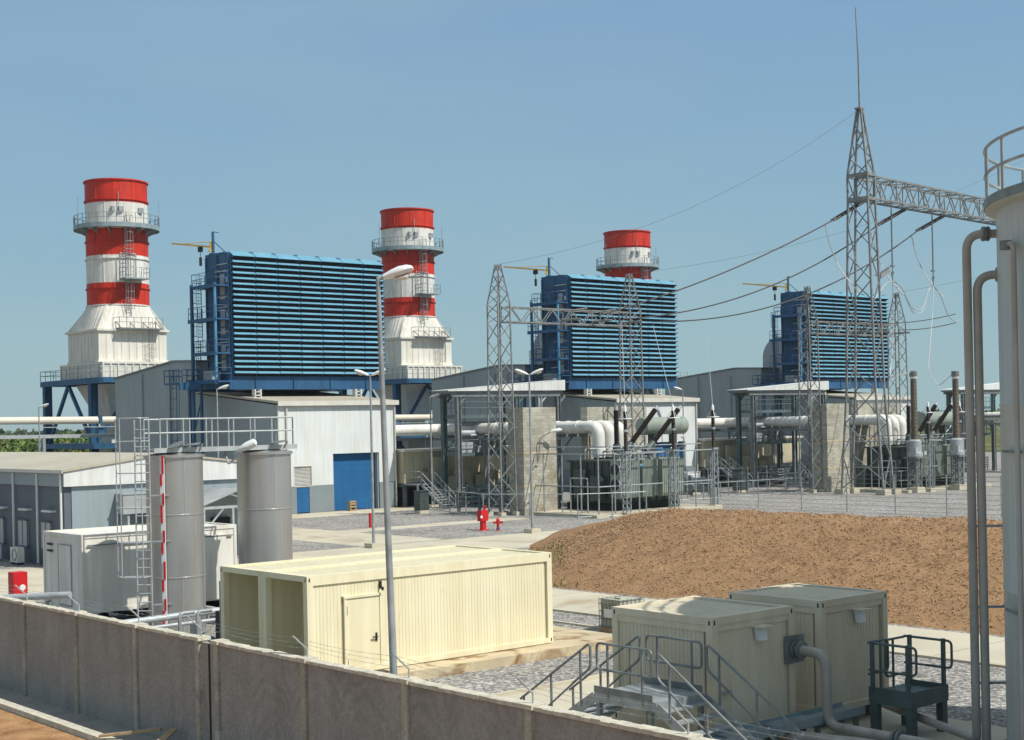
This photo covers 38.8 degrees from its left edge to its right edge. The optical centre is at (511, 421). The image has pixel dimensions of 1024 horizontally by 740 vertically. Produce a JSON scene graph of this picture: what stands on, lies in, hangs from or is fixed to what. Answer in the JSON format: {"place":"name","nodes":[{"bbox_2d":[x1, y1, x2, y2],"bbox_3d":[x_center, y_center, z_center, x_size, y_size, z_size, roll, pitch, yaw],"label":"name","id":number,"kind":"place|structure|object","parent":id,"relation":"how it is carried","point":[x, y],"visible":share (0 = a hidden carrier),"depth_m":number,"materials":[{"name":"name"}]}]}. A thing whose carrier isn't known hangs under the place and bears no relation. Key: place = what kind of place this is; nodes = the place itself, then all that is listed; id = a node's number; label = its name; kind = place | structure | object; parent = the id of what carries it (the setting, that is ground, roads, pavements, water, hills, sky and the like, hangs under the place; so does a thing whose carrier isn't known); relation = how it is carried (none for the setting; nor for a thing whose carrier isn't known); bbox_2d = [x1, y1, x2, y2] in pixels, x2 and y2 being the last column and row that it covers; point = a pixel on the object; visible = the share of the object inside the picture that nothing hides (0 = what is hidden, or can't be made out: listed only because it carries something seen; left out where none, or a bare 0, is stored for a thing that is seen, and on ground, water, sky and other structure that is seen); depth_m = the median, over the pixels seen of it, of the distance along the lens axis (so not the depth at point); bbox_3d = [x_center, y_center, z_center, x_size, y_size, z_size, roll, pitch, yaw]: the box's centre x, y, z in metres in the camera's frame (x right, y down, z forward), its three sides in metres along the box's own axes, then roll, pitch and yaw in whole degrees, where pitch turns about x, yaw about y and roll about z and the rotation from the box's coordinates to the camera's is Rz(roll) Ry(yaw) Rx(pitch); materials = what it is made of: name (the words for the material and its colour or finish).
{"place":"outdoors","nodes":[
{"label":"outdoors","id":0,"kind":"place"},
{"bbox_2d":[0,567,43,594],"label":"gravel path","id":1,"kind":"structure","parent":0,"point":[35,578],"depth_m":71.86,"materials":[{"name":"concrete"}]},
{"bbox_2d":[0,452,237,564],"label":"office building","id":2,"kind":"structure","parent":0,"point":[40,492],"depth_m":80.17,"materials":[{"name":"metal"}]},
{"bbox_2d":[17,519,28,546],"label":"window","id":3,"kind":"structure","parent":2,"relation":"in","point":[22,524],"depth_m":81.30,"materials":[{"name":"glass"}]},
{"bbox_2d":[115,492,146,525],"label":"duct box","id":4,"kind":"object","parent":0,"point":[127,499],"visible":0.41,"depth_m":78.76,"materials":[{"name":"silver metal"}]},
{"bbox_2d":[292,527,440,545],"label":"access road","id":5,"kind":"structure","parent":0,"point":[333,537],"depth_m":94.30,"materials":[{"name":"concrete"}]},
{"bbox_2d":[293,530,559,558],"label":"cross road","id":6,"kind":"structure","parent":0,"point":[514,541],"depth_m":87.41,"materials":[{"name":"concrete"}]},
{"bbox_2d":[354,369,385,547],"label":"street lamp","id":7,"kind":"object","parent":6,"relation":"on","point":[373,544],"visible":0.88,"depth_m":86.21,"materials":[{"name":"metal"}]},
{"bbox_2d":[515,368,542,532],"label":"street lamp","id":8,"kind":"object","parent":6,"relation":"on","point":[532,529],"visible":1,"depth_m":95.12,"materials":[{"name":"metal"}]},
{"bbox_2d":[340,517,528,531],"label":"pavement","id":9,"kind":"structure","parent":0,"point":[425,525],"depth_m":104.49,"materials":[{"name":"concrete"}]},
{"bbox_2d":[0,430,1006,739],"bbox_3d":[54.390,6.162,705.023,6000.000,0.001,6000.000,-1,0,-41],"label":"ground","id":10,"kind":"structure","parent":0,"point":[958,680],"depth_m":98.75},
{"bbox_2d":[8,571,27,593],"bbox_3d":[-21.043,7.067,61.905,0.600,1.350,0.620,-1,0,-41],"label":"hose cabinet","id":11,"kind":"object","parent":10,"relation":"on","point":[18,579],"visible":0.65,"depth_m":61.69,"materials":[{"name":"metal"}]},
{"bbox_2d":[0,439,41,451],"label":"broadleaf tree","id":12,"kind":"object","parent":10,"relation":"on","point":[22,446],"visible":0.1,"depth_m":194.86,"materials":[{"name":"green plant"}]},
{"bbox_2d":[1,591,71,604],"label":"feed pipe","id":13,"kind":"object","parent":10,"relation":"on","point":[48,595],"visible":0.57,"depth_m":49.33,"materials":[{"name":"metal"}]},
{"bbox_2d":[0,698,120,739],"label":"drain kerb","id":14,"kind":"structure","parent":10,"relation":"on","point":[56,723],"depth_m":36.02,"materials":[{"name":"concrete"}]},
{"bbox_2d":[0,687,156,739],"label":"drain channel","id":15,"kind":"object","parent":10,"relation":"on","point":[89,722],"depth_m":37.19,"materials":[{"name":"concrete"}]},
{"bbox_2d":[40,178,169,468],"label":"exhaust stack","id":16,"kind":"object","parent":10,"relation":"on","point":[116,329],"visible":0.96,"depth_m":154.75,"materials":[{"name":"white paint"}]},
{"bbox_2d":[43,522,236,618],"bbox_3d":[-14.443,5.854,56.295,6.643,3.500,3.560,-1,0,-41],"label":"site container","id":17,"kind":"object","parent":10,"relation":"on","point":[80,563],"visible":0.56,"depth_m":54.25,"materials":[{"name":"metal"}]},
{"bbox_2d":[58,545,71,604],"bbox_3d":[-16.649,5.700,54.151,0.034,2.200,1.050,-1,0,-41],"label":"door","id":18,"kind":"structure","parent":17,"relation":"in","point":[65,573],"depth_m":54.13,"materials":[{"name":"white paint"}]},
{"bbox_2d":[126,607,219,634],"bbox_3d":[-10.837,6.899,48.152,5.204,1.260,0.610,-1,0,-41],"label":"feed pipe","id":19,"kind":"object","parent":10,"relation":"on","point":[163,617],"visible":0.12,"depth_m":47.95,"materials":[{"name":"metal"}]},
{"bbox_2d":[143,452,210,632],"bbox_3d":[-11.925,4.271,51.708,2.140,6.460,2.285,-1,0,-41],"label":"steel tank","id":20,"kind":"object","parent":10,"relation":"on","point":[178,559],"visible":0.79,"depth_m":50.89,"materials":[{"name":"silver metal"}]},
{"bbox_2d":[115,417,172,625],"bbox_3d":[-12.757,3.658,50.302,1.832,7.619,0.636,-1,0,-11],"label":"caged ladder","id":21,"kind":"object","parent":20,"relation":"attached to","point":[136,542],"visible":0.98,"depth_m":50.47,"materials":[{"name":"metal"}]},
{"bbox_2d":[138,416,296,452],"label":"tank walkway","id":22,"kind":"structure","parent":20,"relation":"on","point":[171,448],"depth_m":52.24,"materials":[{"name":"metal"}]},
{"bbox_2d":[178,581,220,641],"bbox_3d":[-9.326,6.247,45.105,2.350,2.500,1.600,-1,0,-41],"label":"pipe","id":23,"kind":"object","parent":10,"relation":"on","point":[217,619],"visible":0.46,"depth_m":45.34,"materials":[{"name":"metal"}]},
{"bbox_2d":[0,414,432,451],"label":"pipe rack","id":24,"kind":"object","parent":10,"relation":"on","point":[99,419],"visible":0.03,"depth_m":144.62,"materials":[{"name":"metal"}]},
{"bbox_2d":[113,360,327,487],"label":"turbine hall","id":25,"kind":"structure","parent":10,"relation":"on","point":[145,392],"depth_m":137.07,"materials":[{"name":"grey metal"}]},
{"bbox_2d":[204,487,236,523],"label":"lean to","id":26,"kind":"object","parent":10,"relation":"on","point":[213,494],"visible":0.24,"depth_m":80.67,"materials":[{"name":"silver metal"}]},
{"bbox_2d":[234,449,292,563],"bbox_3d":[-9.147,4.213,54.090,2.140,6.460,2.285,-1,0,-41],"label":"steel tank","id":27,"kind":"object","parent":10,"relation":"on","point":[264,501],"visible":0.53,"depth_m":53.28,"materials":[{"name":"silver metal"}]},
{"bbox_2d":[164,251,385,453],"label":"air intake","id":28,"kind":"object","parent":10,"relation":"on","point":[284,323],"visible":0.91,"depth_m":126.91,"materials":[{"name":"blue metal"}]},
{"bbox_2d":[195,389,398,513],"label":"workshop","id":29,"kind":"structure","parent":10,"relation":"on","point":[331,463],"depth_m":124.55,"materials":[{"name":"grey paint"}]},
{"bbox_2d":[297,487,308,512],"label":"door","id":30,"kind":"structure","parent":29,"relation":"in","point":[302,493],"depth_m":121.60,"materials":[{"name":"metal"}]},
{"bbox_2d":[292,506,440,518],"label":"concrete apron","id":31,"kind":"object","parent":10,"relation":"on","point":[339,513],"visible":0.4,"depth_m":121.27,"materials":[{"name":"concrete"}]},
{"bbox_2d":[376,265,412,674],"bbox_3d":[-2.236,2.110,28.986,0.754,10.479,0.339,-1,0,5],"label":"street lamp","id":32,"kind":"object","parent":10,"relation":"on","point":[400,273],"visible":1,"depth_m":28.92,"materials":[{"name":"metal"}]},
{"bbox_2d":[339,207,461,448],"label":"exhaust stack","id":33,"kind":"object","parent":10,"relation":"on","point":[417,350],"visible":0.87,"depth_m":180.13,"materials":[{"name":"white metal"}]},
{"bbox_2d":[0,585,838,739],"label":"perimeter wall","id":34,"kind":"structure","parent":10,"relation":"on","point":[133,676],"depth_m":31.43,"materials":[{"name":"concrete"}]},
{"bbox_2d":[414,490,429,513],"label":"control cabinet","id":35,"kind":"object","parent":10,"relation":"on","point":[421,501],"visible":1,"depth_m":118.18,"materials":[{"name":"metal"}]},
{"bbox_2d":[396,445,508,508],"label":"electrical module","id":36,"kind":"object","parent":10,"relation":"on","point":[413,469],"visible":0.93,"depth_m":128.41,"materials":[{"name":"grey metal"}]},
{"bbox_2d":[415,458,430,481],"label":"door","id":37,"kind":"structure","parent":36,"relation":"in","point":[423,465],"depth_m":129.08,"materials":[{"name":"grey paint"}]},
{"bbox_2d":[457,489,509,511],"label":"railing","id":38,"kind":"object","parent":10,"relation":"on","point":[479,501],"visible":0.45,"depth_m":118.53,"materials":[{"name":"grey metal"}]},
{"bbox_2d":[375,626,612,679],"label":"container plinth","id":39,"kind":"structure","parent":10,"relation":"on","point":[568,642],"depth_m":44.01,"materials":[{"name":"concrete"}]},
{"bbox_2d":[220,545,552,669],"bbox_3d":[-3.696,5.654,44.783,9.104,2.850,4.930,-1,0,-41],"label":"cream container","id":40,"kind":"object","parent":39,"relation":"on","point":[452,601],"visible":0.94,"depth_m":43.11,"materials":[{"name":"metal"}]},
{"bbox_2d":[342,592,383,666],"bbox_3d":[-4.202,5.944,41.265,1.340,2.090,0.127,-1,0,-41],"label":"door","id":41,"kind":"structure","parent":40,"relation":"in","point":[362,613],"depth_m":41.27,"materials":[{"name":"beige paint"}]},
{"bbox_2d":[431,380,565,506],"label":"steel canopy","id":42,"kind":"object","parent":10,"relation":"on","point":[463,464],"visible":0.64,"depth_m":128.51,"materials":[{"name":"silver metal"}]},
{"bbox_2d":[0,408,999,440],"bbox_3d":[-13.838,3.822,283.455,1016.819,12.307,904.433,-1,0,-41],"label":"woodland","id":43,"kind":"object","parent":10,"relation":"on","point":[34,432],"visible":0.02,"depth_m":592.24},
{"bbox_2d":[486,264,521,515],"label":"gantry column","id":44,"kind":"structure","parent":10,"relation":"on","point":[503,512],"depth_m":113.24,"materials":[{"name":"metal"}]},
{"bbox_2d":[501,306,641,327],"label":"gantry beam","id":45,"kind":"structure","parent":44,"relation":"attached to","point":[541,322],"depth_m":117.69,"materials":[{"name":"metal"}]},
{"bbox_2d":[396,420,624,507],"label":"bus duct","id":46,"kind":"object","parent":10,"relation":"on","point":[601,432],"visible":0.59,"depth_m":120.40,"materials":[{"name":"metal"}]},
{"bbox_2d":[430,364,603,447],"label":"turbine hall","id":47,"kind":"structure","parent":10,"relation":"on","point":[477,378],"depth_m":162.71,"materials":[{"name":"grey metal"}]},
{"bbox_2d":[508,407,557,515],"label":"fire wall","id":48,"kind":"structure","parent":10,"relation":"on","point":[543,420],"depth_m":113.90,"materials":[{"name":"concrete"}]},
{"bbox_2d":[434,488,646,518],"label":"post fence","id":49,"kind":"object","parent":10,"relation":"on","point":[577,494],"visible":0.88,"depth_m":109.13,"materials":[{"name":"metal"}]},
{"bbox_2d":[508,274,678,407],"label":"air intake","id":50,"kind":"object","parent":10,"relation":"on","point":[578,358],"visible":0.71,"depth_m":152.13,"materials":[{"name":"blue metal"}]},
{"bbox_2d":[526,389,699,490],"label":"workshop","id":51,"kind":"structure","parent":10,"relation":"on","point":[571,408],"depth_m":151.18,"materials":[{"name":"grey paint"}]},
{"bbox_2d":[581,406,646,458],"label":"fire wall","id":52,"kind":"structure","parent":10,"relation":"on","point":[597,413],"depth_m":123.31,"materials":[{"name":"concrete"}]},
{"bbox_2d":[598,595,643,632],"bbox_3d":[3.796,6.642,50.283,1.227,1.160,1.027,-1,0,-41],"label":"liquid tote","id":53,"kind":"object","parent":10,"relation":"on","point":[608,604],"visible":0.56,"depth_m":50.05,"materials":[{"name":"plastic"}]},
{"bbox_2d":[530,405,722,518],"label":"power transformer","id":54,"kind":"object","parent":10,"relation":"on","point":[653,468],"visible":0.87,"depth_m":114.35,"materials":[{"name":"black paint"}]},
{"bbox_2d":[534,443,713,514],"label":"sprinkler frame","id":55,"kind":"object","parent":54,"relation":"on","point":[587,486],"visible":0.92,"depth_m":111.30,"materials":[{"name":"metal"}]},
{"bbox_2d":[618,405,634,514],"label":"surge arrester","id":56,"kind":"object","parent":10,"relation":"on","point":[625,439],"visible":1,"depth_m":109.28,"materials":[{"name":"metal"}]},
{"bbox_2d":[619,273,645,456],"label":"gantry column","id":57,"kind":"structure","parent":10,"relation":"on","point":[631,362],"depth_m":122.66,"materials":[{"name":"metal"}]},
{"bbox_2d":[596,230,687,393],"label":"exhaust stack","id":58,"kind":"object","parent":10,"relation":"on","point":[627,253],"visible":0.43,"depth_m":205.83,"materials":[{"name":"red metal"}]},
{"bbox_2d":[667,404,681,508],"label":"surge arrester","id":59,"kind":"object","parent":10,"relation":"on","point":[673,442],"visible":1,"depth_m":112.69,"materials":[{"name":"metal"}]},
{"bbox_2d":[706,404,719,505],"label":"surge arrester","id":60,"kind":"object","parent":10,"relation":"on","point":[712,417],"visible":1,"depth_m":116.75,"materials":[{"name":"metal"}]},
{"bbox_2d":[731,469,748,492],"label":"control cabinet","id":61,"kind":"object","parent":10,"relation":"on","point":[743,483],"visible":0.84,"depth_m":140.13,"materials":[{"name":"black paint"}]},
{"bbox_2d":[665,367,818,438],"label":"turbine hall","id":62,"kind":"structure","parent":10,"relation":"on","point":[724,382],"depth_m":186.67,"materials":[{"name":"grey metal"}]},
{"bbox_2d":[491,608,1004,696],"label":"kerb","id":63,"kind":"structure","parent":10,"relation":"on","point":[542,686],"depth_m":42.21,"materials":[{"name":"concrete"}]},
{"bbox_2d":[698,436,802,486],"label":"electrical module","id":64,"kind":"object","parent":10,"relation":"on","point":[703,459],"visible":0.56,"depth_m":155.14,"materials":[{"name":"metal"}]},
{"bbox_2d":[502,676,1006,739],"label":"container pad","id":65,"kind":"object","parent":10,"relation":"on","point":[891,721],"depth_m":34.58,"materials":[{"name":"concrete"}]},
{"bbox_2d":[520,634,800,739],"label":"stile stairs","id":66,"kind":"structure","parent":65,"relation":"on","point":[657,690],"depth_m":30.16,"materials":[{"name":"metal"}]},
{"bbox_2d":[636,705,869,738],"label":"container footing","id":67,"kind":"object","parent":65,"relation":"on","point":[867,708],"visible":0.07,"depth_m":35.23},
{"bbox_2d":[612,595,804,731],"bbox_3d":[4.561,5.496,33.173,3.074,2.580,3.310,-1,0,-41],"label":"beige container","id":68,"kind":"object","parent":67,"relation":"on","point":[750,642],"visible":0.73,"depth_m":32.28,"materials":[{"name":"metal"}]},
{"bbox_2d":[728,583,888,710],"bbox_3d":[7.332,5.473,35.449,2.604,2.650,3.060,-1,0,-41],"label":"beige container","id":69,"kind":"object","parent":67,"relation":"on","point":[840,627],"visible":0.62,"depth_m":34.41,"materials":[{"name":"metal"}]},
{"bbox_2d":[705,702,865,739],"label":"cable tray","id":70,"kind":"object","parent":65,"relation":"on","point":[803,720],"visible":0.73,"depth_m":31.99,"materials":[{"name":"metal"}]},
{"bbox_2d":[784,731,874,739],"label":"pipe","id":71,"kind":"object","parent":65,"relation":"on","point":[805,736],"visible":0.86,"depth_m":31.10,"materials":[{"name":"metal"}]},
{"bbox_2d":[867,634,952,736],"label":"service platform","id":72,"kind":"structure","parent":65,"relation":"on","point":[911,695],"depth_m":33.21,"materials":[{"name":"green metal"}]},
{"bbox_2d":[529,507,1004,635],"bbox_3d":[20.067,5.370,56.940,20.053,3.144,68.500,-1,0,-41],"label":"mound","id":73,"kind":"object","parent":10,"relation":"on","point":[854,578],"visible":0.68,"depth_m":59.55,"materials":[{"name":"soil"}]},
{"bbox_2d":[725,381,828,486],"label":"steel canopy","id":74,"kind":"object","parent":10,"relation":"on","point":[750,455],"visible":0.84,"depth_m":154.28,"materials":[{"name":"silver metal"}]},
{"bbox_2d":[697,414,906,485],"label":"bus duct","id":75,"kind":"object","parent":10,"relation":"on","point":[897,424],"visible":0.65,"depth_m":151.16,"materials":[{"name":"metal"}]},
{"bbox_2d":[796,286,824,492],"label":"gantry column","id":76,"kind":"structure","parent":10,"relation":"on","point":[807,290],"depth_m":138.29,"materials":[{"name":"metal"}]},
{"bbox_2d":[808,321,909,336],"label":"gantry beam","id":77,"kind":"structure","parent":76,"relation":"attached to","point":[869,324],"depth_m":142.61,"materials":[{"name":"metal"}]},
{"bbox_2d":[752,291,889,468],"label":"air intake","id":78,"kind":"object","parent":10,"relation":"on","point":[780,353],"visible":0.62,"depth_m":177.34,"materials":[{"name":"blue metal"}]},
{"bbox_2d":[812,403,849,491],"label":"fire wall","id":79,"kind":"structure","parent":10,"relation":"on","point":[832,419],"depth_m":138.60,"materials":[{"name":"concrete"}]},
{"bbox_2d":[762,388,910,476],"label":"workshop","id":80,"kind":"structure","parent":10,"relation":"on","point":[835,397],"depth_m":176.84,"materials":[{"name":"grey paint"}]},
{"bbox_2d":[679,472,1001,517],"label":"wire fence","id":81,"kind":"object","parent":10,"relation":"on","point":[894,488],"visible":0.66,"depth_m":109.56,"materials":[{"name":"metal"}]},
{"bbox_2d":[790,640,932,739],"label":"discharge pipe","id":82,"kind":"object","parent":10,"relation":"on","point":[801,649],"visible":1,"depth_m":32.08,"materials":[{"name":"metal"}]},
{"bbox_2d":[834,7,900,494],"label":"lattice tower","id":83,"kind":"structure","parent":10,"relation":"on","point":[855,176],"depth_m":133.04,"materials":[{"name":"metal"}]},
{"bbox_2d":[856,176,995,225],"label":"gantry beam","id":84,"kind":"structure","parent":83,"relation":"attached to","point":[919,187],"depth_m":141.78,"materials":[{"name":"metal"}]},
{"bbox_2d":[830,202,864,220],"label":"insulator string","id":85,"kind":"object","parent":84,"relation":"attached to","point":[840,215],"visible":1,"depth_m":133.57,"materials":[{"name":"grey ceramic"}]},
{"bbox_2d":[595,220,832,316],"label":"conductor","id":86,"kind":"object","parent":85,"relation":"attached to","point":[715,275],"visible":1,"depth_m":124.85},
{"bbox_2d":[915,215,944,231],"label":"insulator string","id":87,"kind":"object","parent":84,"relation":"attached to","point":[928,224],"visible":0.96,"depth_m":144.51,"materials":[{"name":"grey ceramic"}]},
{"bbox_2d":[652,230,917,321],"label":"conductor","id":88,"kind":"object","parent":87,"relation":"attached to","point":[788,300],"visible":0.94,"depth_m":131.80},
{"bbox_2d":[851,403,899,485],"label":"fire wall","id":89,"kind":"structure","parent":10,"relation":"on","point":[861,453],"depth_m":147.03,"materials":[{"name":"concrete"}]},
{"bbox_2d":[887,293,908,414],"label":"gantry column","id":90,"kind":"structure","parent":10,"relation":"on","point":[896,296],"depth_m":147.67,"materials":[{"name":"metal"}]},
{"bbox_2d":[903,371,926,492],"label":"current transformer","id":91,"kind":"object","parent":10,"relation":"on","point":[915,453],"visible":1,"depth_m":133.88,"materials":[{"name":"metal"}]},
{"bbox_2d":[854,402,991,492],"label":"power transformer","id":92,"kind":"object","parent":10,"relation":"on","point":[941,420],"visible":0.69,"depth_m":140.23,"materials":[{"name":"metal"}]},
{"bbox_2d":[844,433,975,489],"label":"sprinkler frame","id":93,"kind":"object","parent":92,"relation":"on","point":[895,467],"visible":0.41,"depth_m":136.83,"materials":[{"name":"metal"}]},
{"bbox_2d":[922,401,935,491],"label":"surge arrester","id":94,"kind":"object","parent":10,"relation":"on","point":[928,440],"visible":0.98,"depth_m":135.18,"materials":[{"name":"metal"}]},
{"bbox_2d":[945,371,966,489],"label":"current transformer","id":95,"kind":"object","parent":10,"relation":"on","point":[957,451],"visible":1,"depth_m":137.13,"materials":[{"name":"ceramic"}]},
{"bbox_2d":[935,382,999,471],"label":"steel canopy","id":96,"kind":"object","parent":10,"relation":"on","point":[992,393],"visible":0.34,"depth_m":179.01,"materials":[{"name":"silver metal"}]},
{"bbox_2d":[983,126,1023,739],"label":"storage tank","id":97,"kind":"object","parent":10,"relation":"on","point":[1003,207],"visible":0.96,"depth_m":29.29,"materials":[{"name":"metal"}]},
{"bbox_2d":[881,226,995,739],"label":"riser pipe","id":98,"kind":"object","parent":97,"relation":"attached to","point":[984,233],"visible":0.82,"depth_m":30.53,"materials":[{"name":"metal"}]},
{"bbox_2d":[965,267,1005,739],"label":"riser pipe","id":99,"kind":"object","parent":97,"relation":"attached to","point":[979,417],"visible":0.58,"depth_m":30.48,"materials":[{"name":"metal"}]},
{"bbox_2d":[999,240,1023,739],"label":"thin riser","id":100,"kind":"object","parent":97,"relation":"attached to","point":[1010,245],"visible":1,"depth_m":28.38,"materials":[{"name":"metal"}]},
{"bbox_2d":[0,0,1023,432],"label":"sky","id":101,"kind":"structure","parent":0,"point":[528,129],"materials":[{"name":"blue"}]},
{"bbox_2d":[237,559,1004,663],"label":"concrete road","id":102,"kind":"structure","parent":0,"point":[582,601],"depth_m":47.68,"materials":[{"name":"concrete"}]},
{"bbox_2d":[870,229,902,294],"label":"jumper cable","id":103,"kind":"object","parent":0,"point":[879,260],"visible":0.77,"depth_m":137.71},
{"bbox_2d":[623,227,874,319],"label":"conductor","id":104,"kind":"object","parent":103,"relation":"attached to","point":[749,293],"visible":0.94,"depth_m":128.25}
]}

